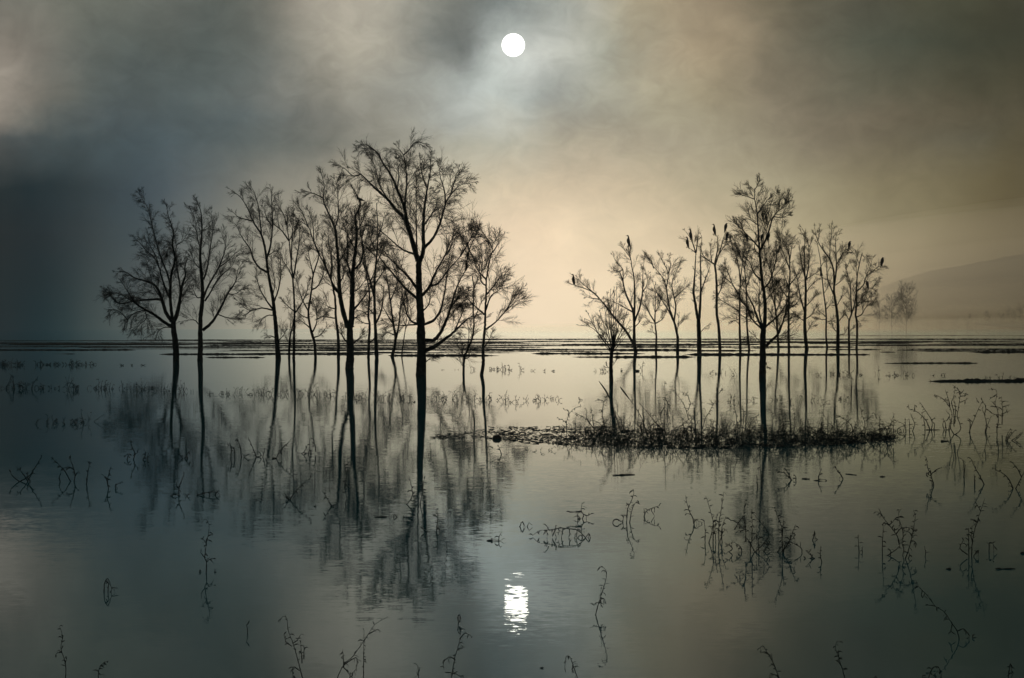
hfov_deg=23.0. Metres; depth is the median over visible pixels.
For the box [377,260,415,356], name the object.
bare willow
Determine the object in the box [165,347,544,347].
mud shore
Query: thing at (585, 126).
sky
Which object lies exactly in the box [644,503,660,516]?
flooded weed
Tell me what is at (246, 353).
mud shore
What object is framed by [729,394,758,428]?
reed bed weed
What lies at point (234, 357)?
mud shore
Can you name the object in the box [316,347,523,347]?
mud shore
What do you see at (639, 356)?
mud shore
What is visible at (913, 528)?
flooded weed
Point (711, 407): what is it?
reed bed weed
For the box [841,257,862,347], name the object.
bare willow
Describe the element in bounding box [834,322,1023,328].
shore
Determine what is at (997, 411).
flooded weed
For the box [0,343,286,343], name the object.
mud shore
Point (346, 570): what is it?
water
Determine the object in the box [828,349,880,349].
mud shore
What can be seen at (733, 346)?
mud shore
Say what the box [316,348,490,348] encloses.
mud shore
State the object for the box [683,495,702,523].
flooded weed
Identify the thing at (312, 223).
bare willow
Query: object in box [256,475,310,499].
flooded weed
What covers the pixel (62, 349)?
mud shore
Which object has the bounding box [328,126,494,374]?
bare willow
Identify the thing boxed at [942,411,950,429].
flooded weed
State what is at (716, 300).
bare willow
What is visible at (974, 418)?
flooded weed
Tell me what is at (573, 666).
flooded weed
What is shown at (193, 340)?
mud shore
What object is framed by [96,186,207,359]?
bare willow
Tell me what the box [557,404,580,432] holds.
reed bed weed
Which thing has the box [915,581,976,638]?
flooded weed
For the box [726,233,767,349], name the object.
bare willow
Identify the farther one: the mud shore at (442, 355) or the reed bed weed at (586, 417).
the mud shore at (442, 355)
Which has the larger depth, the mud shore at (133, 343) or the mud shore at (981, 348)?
the mud shore at (133, 343)
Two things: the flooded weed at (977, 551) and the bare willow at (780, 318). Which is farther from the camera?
the bare willow at (780, 318)
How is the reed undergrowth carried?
in the water
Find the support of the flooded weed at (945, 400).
on the water
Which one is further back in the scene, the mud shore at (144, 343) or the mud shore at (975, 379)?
the mud shore at (144, 343)
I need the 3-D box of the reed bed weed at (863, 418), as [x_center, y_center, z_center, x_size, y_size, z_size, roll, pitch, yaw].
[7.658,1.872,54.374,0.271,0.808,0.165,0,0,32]
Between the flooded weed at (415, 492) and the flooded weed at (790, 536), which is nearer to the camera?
the flooded weed at (790, 536)
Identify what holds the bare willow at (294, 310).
on the water
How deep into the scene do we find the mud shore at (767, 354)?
201.70 m
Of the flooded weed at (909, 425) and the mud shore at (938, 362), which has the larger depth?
the mud shore at (938, 362)
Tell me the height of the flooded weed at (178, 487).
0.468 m
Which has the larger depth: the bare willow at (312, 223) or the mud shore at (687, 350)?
the mud shore at (687, 350)
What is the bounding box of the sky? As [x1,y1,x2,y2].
[0,0,1023,329]
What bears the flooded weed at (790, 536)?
on the water
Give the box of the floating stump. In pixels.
[492,434,501,438]
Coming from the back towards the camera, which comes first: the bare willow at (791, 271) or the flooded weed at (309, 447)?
the bare willow at (791, 271)
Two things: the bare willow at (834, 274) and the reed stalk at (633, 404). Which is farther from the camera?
the bare willow at (834, 274)
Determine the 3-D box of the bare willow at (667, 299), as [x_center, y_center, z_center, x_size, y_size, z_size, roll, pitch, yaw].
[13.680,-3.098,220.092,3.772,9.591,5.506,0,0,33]
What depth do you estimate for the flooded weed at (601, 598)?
21.61 m
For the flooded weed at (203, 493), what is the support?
on the water
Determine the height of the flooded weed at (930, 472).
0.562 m
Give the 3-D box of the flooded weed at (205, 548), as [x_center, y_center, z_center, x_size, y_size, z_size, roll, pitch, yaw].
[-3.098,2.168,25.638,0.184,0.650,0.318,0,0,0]
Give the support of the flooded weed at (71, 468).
on the water
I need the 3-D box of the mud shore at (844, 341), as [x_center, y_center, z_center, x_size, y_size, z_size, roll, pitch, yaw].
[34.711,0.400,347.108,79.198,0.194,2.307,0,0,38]
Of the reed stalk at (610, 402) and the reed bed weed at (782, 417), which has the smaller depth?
the reed bed weed at (782, 417)
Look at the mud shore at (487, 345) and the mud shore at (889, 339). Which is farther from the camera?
the mud shore at (889, 339)
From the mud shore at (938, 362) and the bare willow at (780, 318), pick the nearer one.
the mud shore at (938, 362)
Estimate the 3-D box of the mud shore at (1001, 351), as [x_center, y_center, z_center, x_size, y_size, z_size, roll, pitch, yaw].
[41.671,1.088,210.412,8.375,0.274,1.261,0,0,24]
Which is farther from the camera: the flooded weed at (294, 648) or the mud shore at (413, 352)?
the mud shore at (413, 352)
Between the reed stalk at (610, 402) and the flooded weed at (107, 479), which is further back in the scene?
the reed stalk at (610, 402)
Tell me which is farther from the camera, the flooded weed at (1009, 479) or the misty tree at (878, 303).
the misty tree at (878, 303)
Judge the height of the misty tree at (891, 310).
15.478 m
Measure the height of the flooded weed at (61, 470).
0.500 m
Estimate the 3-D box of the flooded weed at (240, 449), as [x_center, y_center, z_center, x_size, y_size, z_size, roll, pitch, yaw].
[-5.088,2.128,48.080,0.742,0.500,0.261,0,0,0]
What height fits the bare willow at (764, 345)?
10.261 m
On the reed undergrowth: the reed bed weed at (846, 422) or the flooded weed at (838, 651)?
the reed bed weed at (846, 422)
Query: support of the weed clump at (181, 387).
on the water
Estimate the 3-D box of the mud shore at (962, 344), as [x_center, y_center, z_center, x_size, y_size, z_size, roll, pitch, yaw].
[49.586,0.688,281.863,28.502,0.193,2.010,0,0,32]
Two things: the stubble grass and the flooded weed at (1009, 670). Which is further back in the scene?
the stubble grass
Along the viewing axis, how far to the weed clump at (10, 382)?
102.94 m
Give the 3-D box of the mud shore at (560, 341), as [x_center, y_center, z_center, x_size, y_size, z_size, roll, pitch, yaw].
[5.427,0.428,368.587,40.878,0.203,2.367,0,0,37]
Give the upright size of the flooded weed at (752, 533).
0.685 m
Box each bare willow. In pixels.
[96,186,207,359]
[175,194,256,359]
[223,180,295,358]
[265,195,320,357]
[276,194,342,356]
[284,242,332,356]
[294,167,386,368]
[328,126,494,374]
[350,204,397,357]
[352,217,387,356]
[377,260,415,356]
[395,293,416,355]
[442,210,533,374]
[454,264,490,373]
[563,241,659,351]
[639,285,666,351]
[640,250,692,352]
[679,226,712,351]
[694,232,731,352]
[712,231,751,348]
[718,173,806,376]
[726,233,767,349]
[756,240,791,348]
[771,230,807,348]
[790,224,822,348]
[812,220,853,347]
[814,243,837,347]
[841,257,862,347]
[845,243,887,347]
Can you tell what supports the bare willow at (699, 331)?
on the water
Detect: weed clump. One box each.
[0,374,21,388]
[177,380,186,391]
[368,390,387,398]
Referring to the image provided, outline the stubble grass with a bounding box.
[7,335,1017,380]
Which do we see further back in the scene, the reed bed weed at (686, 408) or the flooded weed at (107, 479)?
the reed bed weed at (686, 408)
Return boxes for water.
[0,326,1023,677]
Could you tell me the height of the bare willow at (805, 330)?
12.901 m
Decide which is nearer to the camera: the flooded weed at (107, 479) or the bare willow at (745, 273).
the flooded weed at (107, 479)
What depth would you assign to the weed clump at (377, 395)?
85.99 m
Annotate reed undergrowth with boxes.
[554,404,904,447]
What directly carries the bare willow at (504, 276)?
on the water
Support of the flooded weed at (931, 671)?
on the water
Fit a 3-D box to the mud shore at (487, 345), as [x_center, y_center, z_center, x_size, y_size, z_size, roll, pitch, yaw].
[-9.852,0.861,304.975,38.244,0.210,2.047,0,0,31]
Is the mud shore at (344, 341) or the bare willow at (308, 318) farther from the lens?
the mud shore at (344, 341)
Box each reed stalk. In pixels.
[599,381,621,432]
[620,387,645,430]
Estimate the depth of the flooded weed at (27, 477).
40.90 m
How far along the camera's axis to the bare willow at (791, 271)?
241.95 m
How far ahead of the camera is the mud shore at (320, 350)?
252.39 m
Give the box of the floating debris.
[432,424,900,448]
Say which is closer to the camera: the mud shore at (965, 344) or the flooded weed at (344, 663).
the flooded weed at (344, 663)
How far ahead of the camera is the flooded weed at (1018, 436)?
53.25 m
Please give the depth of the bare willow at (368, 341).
199.13 m
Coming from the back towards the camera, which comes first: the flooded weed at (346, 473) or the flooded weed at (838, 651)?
the flooded weed at (346, 473)
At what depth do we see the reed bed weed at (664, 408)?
57.38 m
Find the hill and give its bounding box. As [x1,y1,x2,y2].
[790,254,1023,327]
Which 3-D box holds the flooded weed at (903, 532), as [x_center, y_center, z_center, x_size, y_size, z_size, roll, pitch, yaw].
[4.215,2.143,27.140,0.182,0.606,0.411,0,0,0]
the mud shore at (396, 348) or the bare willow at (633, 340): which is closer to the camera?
the bare willow at (633, 340)
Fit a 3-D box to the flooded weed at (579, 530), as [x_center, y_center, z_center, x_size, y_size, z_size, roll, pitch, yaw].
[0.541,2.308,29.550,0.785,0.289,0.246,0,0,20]
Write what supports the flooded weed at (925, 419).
on the water
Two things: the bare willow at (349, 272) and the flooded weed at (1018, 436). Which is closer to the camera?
the flooded weed at (1018, 436)
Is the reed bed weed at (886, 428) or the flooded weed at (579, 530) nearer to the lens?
the flooded weed at (579, 530)
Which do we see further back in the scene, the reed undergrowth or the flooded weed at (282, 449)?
the reed undergrowth
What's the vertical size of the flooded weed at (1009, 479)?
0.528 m
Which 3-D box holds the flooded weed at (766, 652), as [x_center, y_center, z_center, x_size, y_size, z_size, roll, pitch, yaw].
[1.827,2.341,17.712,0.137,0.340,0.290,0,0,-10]
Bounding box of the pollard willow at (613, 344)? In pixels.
[576,282,632,381]
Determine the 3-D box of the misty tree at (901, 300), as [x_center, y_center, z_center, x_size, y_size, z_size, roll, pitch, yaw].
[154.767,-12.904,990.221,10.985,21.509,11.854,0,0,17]
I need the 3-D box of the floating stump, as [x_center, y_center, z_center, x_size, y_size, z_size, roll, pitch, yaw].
[-0.328,2.178,55.285,0.207,0.170,0.202,0,0,0]
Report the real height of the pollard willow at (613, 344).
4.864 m
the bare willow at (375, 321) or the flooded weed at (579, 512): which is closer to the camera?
the flooded weed at (579, 512)
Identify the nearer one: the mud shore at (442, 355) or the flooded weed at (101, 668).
the flooded weed at (101, 668)
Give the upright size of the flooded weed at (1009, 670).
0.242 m
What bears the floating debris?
on the water
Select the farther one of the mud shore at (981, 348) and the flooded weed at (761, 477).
the mud shore at (981, 348)
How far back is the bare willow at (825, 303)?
259.24 m
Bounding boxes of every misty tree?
[872,296,888,328]
[881,293,898,328]
[891,281,918,328]
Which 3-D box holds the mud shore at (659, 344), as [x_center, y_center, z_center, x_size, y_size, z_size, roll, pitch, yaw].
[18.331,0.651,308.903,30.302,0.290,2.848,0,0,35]
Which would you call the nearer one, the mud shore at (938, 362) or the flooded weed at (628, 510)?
the flooded weed at (628, 510)
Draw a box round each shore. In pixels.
[0,340,416,340]
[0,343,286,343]
[0,349,128,349]
[91,343,197,343]
[145,339,592,339]
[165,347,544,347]
[167,353,358,353]
[205,356,264,357]
[226,341,546,341]
[287,350,358,350]
[311,352,507,352]
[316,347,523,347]
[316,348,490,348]
[356,342,523,342]
[388,354,496,355]
[408,345,539,345]
[467,341,654,341]
[479,345,714,345]
[532,352,643,353]
[552,341,1009,341]
[560,343,759,344]
[579,355,689,356]
[615,350,755,350]
[618,346,851,346]
[686,353,868,354]
[704,339,1019,339]
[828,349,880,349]
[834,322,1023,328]
[852,344,1023,344]
[902,362,971,362]
[928,344,1009,344]
[928,378,1023,381]
[929,348,1023,348]
[978,350,1023,351]
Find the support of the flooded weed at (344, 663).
on the water
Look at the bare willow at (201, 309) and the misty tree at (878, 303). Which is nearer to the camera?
the bare willow at (201, 309)
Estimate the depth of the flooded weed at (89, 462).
40.03 m
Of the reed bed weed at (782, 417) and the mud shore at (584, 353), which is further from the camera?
the mud shore at (584, 353)
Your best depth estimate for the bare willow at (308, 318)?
200.87 m
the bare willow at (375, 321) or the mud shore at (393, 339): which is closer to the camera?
the bare willow at (375, 321)
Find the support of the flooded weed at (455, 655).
on the water
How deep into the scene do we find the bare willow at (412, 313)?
206.08 m
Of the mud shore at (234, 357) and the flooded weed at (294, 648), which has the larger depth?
the mud shore at (234, 357)
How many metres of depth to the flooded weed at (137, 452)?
47.38 m
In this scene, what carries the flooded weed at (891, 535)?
on the water
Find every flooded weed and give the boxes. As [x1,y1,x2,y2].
[9,455,41,481]
[52,457,70,481]
[55,625,66,677]
[63,455,79,480]
[86,461,91,483]
[96,661,107,677]
[102,468,122,488]
[103,578,114,591]
[124,441,148,459]
[171,472,183,495]
[197,489,219,494]
[198,520,216,572]
[227,437,264,456]
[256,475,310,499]
[276,439,290,457]
[278,616,307,677]
[301,438,315,453]
[337,617,386,677]
[343,457,351,486]
[407,476,425,503]
[421,508,440,531]
[440,627,472,677]
[530,524,590,537]
[564,655,578,677]
[566,502,593,518]
[590,566,609,614]
[612,490,639,522]
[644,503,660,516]
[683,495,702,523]
[701,492,728,542]
[724,499,771,551]
[756,467,762,486]
[757,646,780,677]
[768,506,802,552]
[775,467,795,479]
[833,641,846,677]
[874,510,903,555]
[896,509,913,555]
[897,413,917,430]
[903,510,917,558]
[907,403,939,429]
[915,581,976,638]
[922,666,941,677]
[925,458,941,484]
[934,386,967,434]
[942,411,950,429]
[958,498,986,556]
[968,402,981,431]
[968,457,983,483]
[976,398,991,431]
[988,388,1000,434]
[989,396,1009,424]
[992,461,1023,488]
[1005,428,1022,440]
[1007,663,1013,677]
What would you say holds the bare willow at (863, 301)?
on the water
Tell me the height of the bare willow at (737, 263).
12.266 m
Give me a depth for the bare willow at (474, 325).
128.63 m
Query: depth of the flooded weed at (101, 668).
17.83 m
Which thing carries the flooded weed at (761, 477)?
on the water
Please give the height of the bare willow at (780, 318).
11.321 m
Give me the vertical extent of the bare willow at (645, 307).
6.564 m
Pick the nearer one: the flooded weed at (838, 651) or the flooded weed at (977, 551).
the flooded weed at (838, 651)
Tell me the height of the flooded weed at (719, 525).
0.699 m
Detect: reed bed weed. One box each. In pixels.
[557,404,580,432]
[576,408,593,427]
[595,395,607,426]
[659,381,670,432]
[673,390,693,430]
[702,388,722,428]
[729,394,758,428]
[775,408,788,436]
[833,414,857,434]
[860,407,871,436]
[872,413,895,441]
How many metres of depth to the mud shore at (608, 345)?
297.12 m
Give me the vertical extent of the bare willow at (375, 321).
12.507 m
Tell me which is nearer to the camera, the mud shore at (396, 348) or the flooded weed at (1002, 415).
the flooded weed at (1002, 415)
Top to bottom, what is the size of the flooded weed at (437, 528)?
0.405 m
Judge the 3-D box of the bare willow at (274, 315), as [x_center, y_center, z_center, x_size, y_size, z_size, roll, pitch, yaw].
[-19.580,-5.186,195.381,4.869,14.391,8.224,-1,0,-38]
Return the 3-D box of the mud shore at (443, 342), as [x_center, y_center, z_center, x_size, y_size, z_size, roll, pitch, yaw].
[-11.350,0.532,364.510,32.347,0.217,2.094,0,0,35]
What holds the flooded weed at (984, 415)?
on the water
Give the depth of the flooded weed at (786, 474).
40.14 m
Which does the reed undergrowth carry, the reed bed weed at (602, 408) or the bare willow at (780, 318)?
the reed bed weed at (602, 408)
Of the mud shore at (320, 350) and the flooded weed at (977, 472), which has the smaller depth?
the flooded weed at (977, 472)
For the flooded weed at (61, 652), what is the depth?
17.81 m
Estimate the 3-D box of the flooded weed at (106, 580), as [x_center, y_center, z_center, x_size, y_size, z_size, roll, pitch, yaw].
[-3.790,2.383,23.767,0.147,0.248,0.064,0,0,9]
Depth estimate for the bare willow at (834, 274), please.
252.09 m

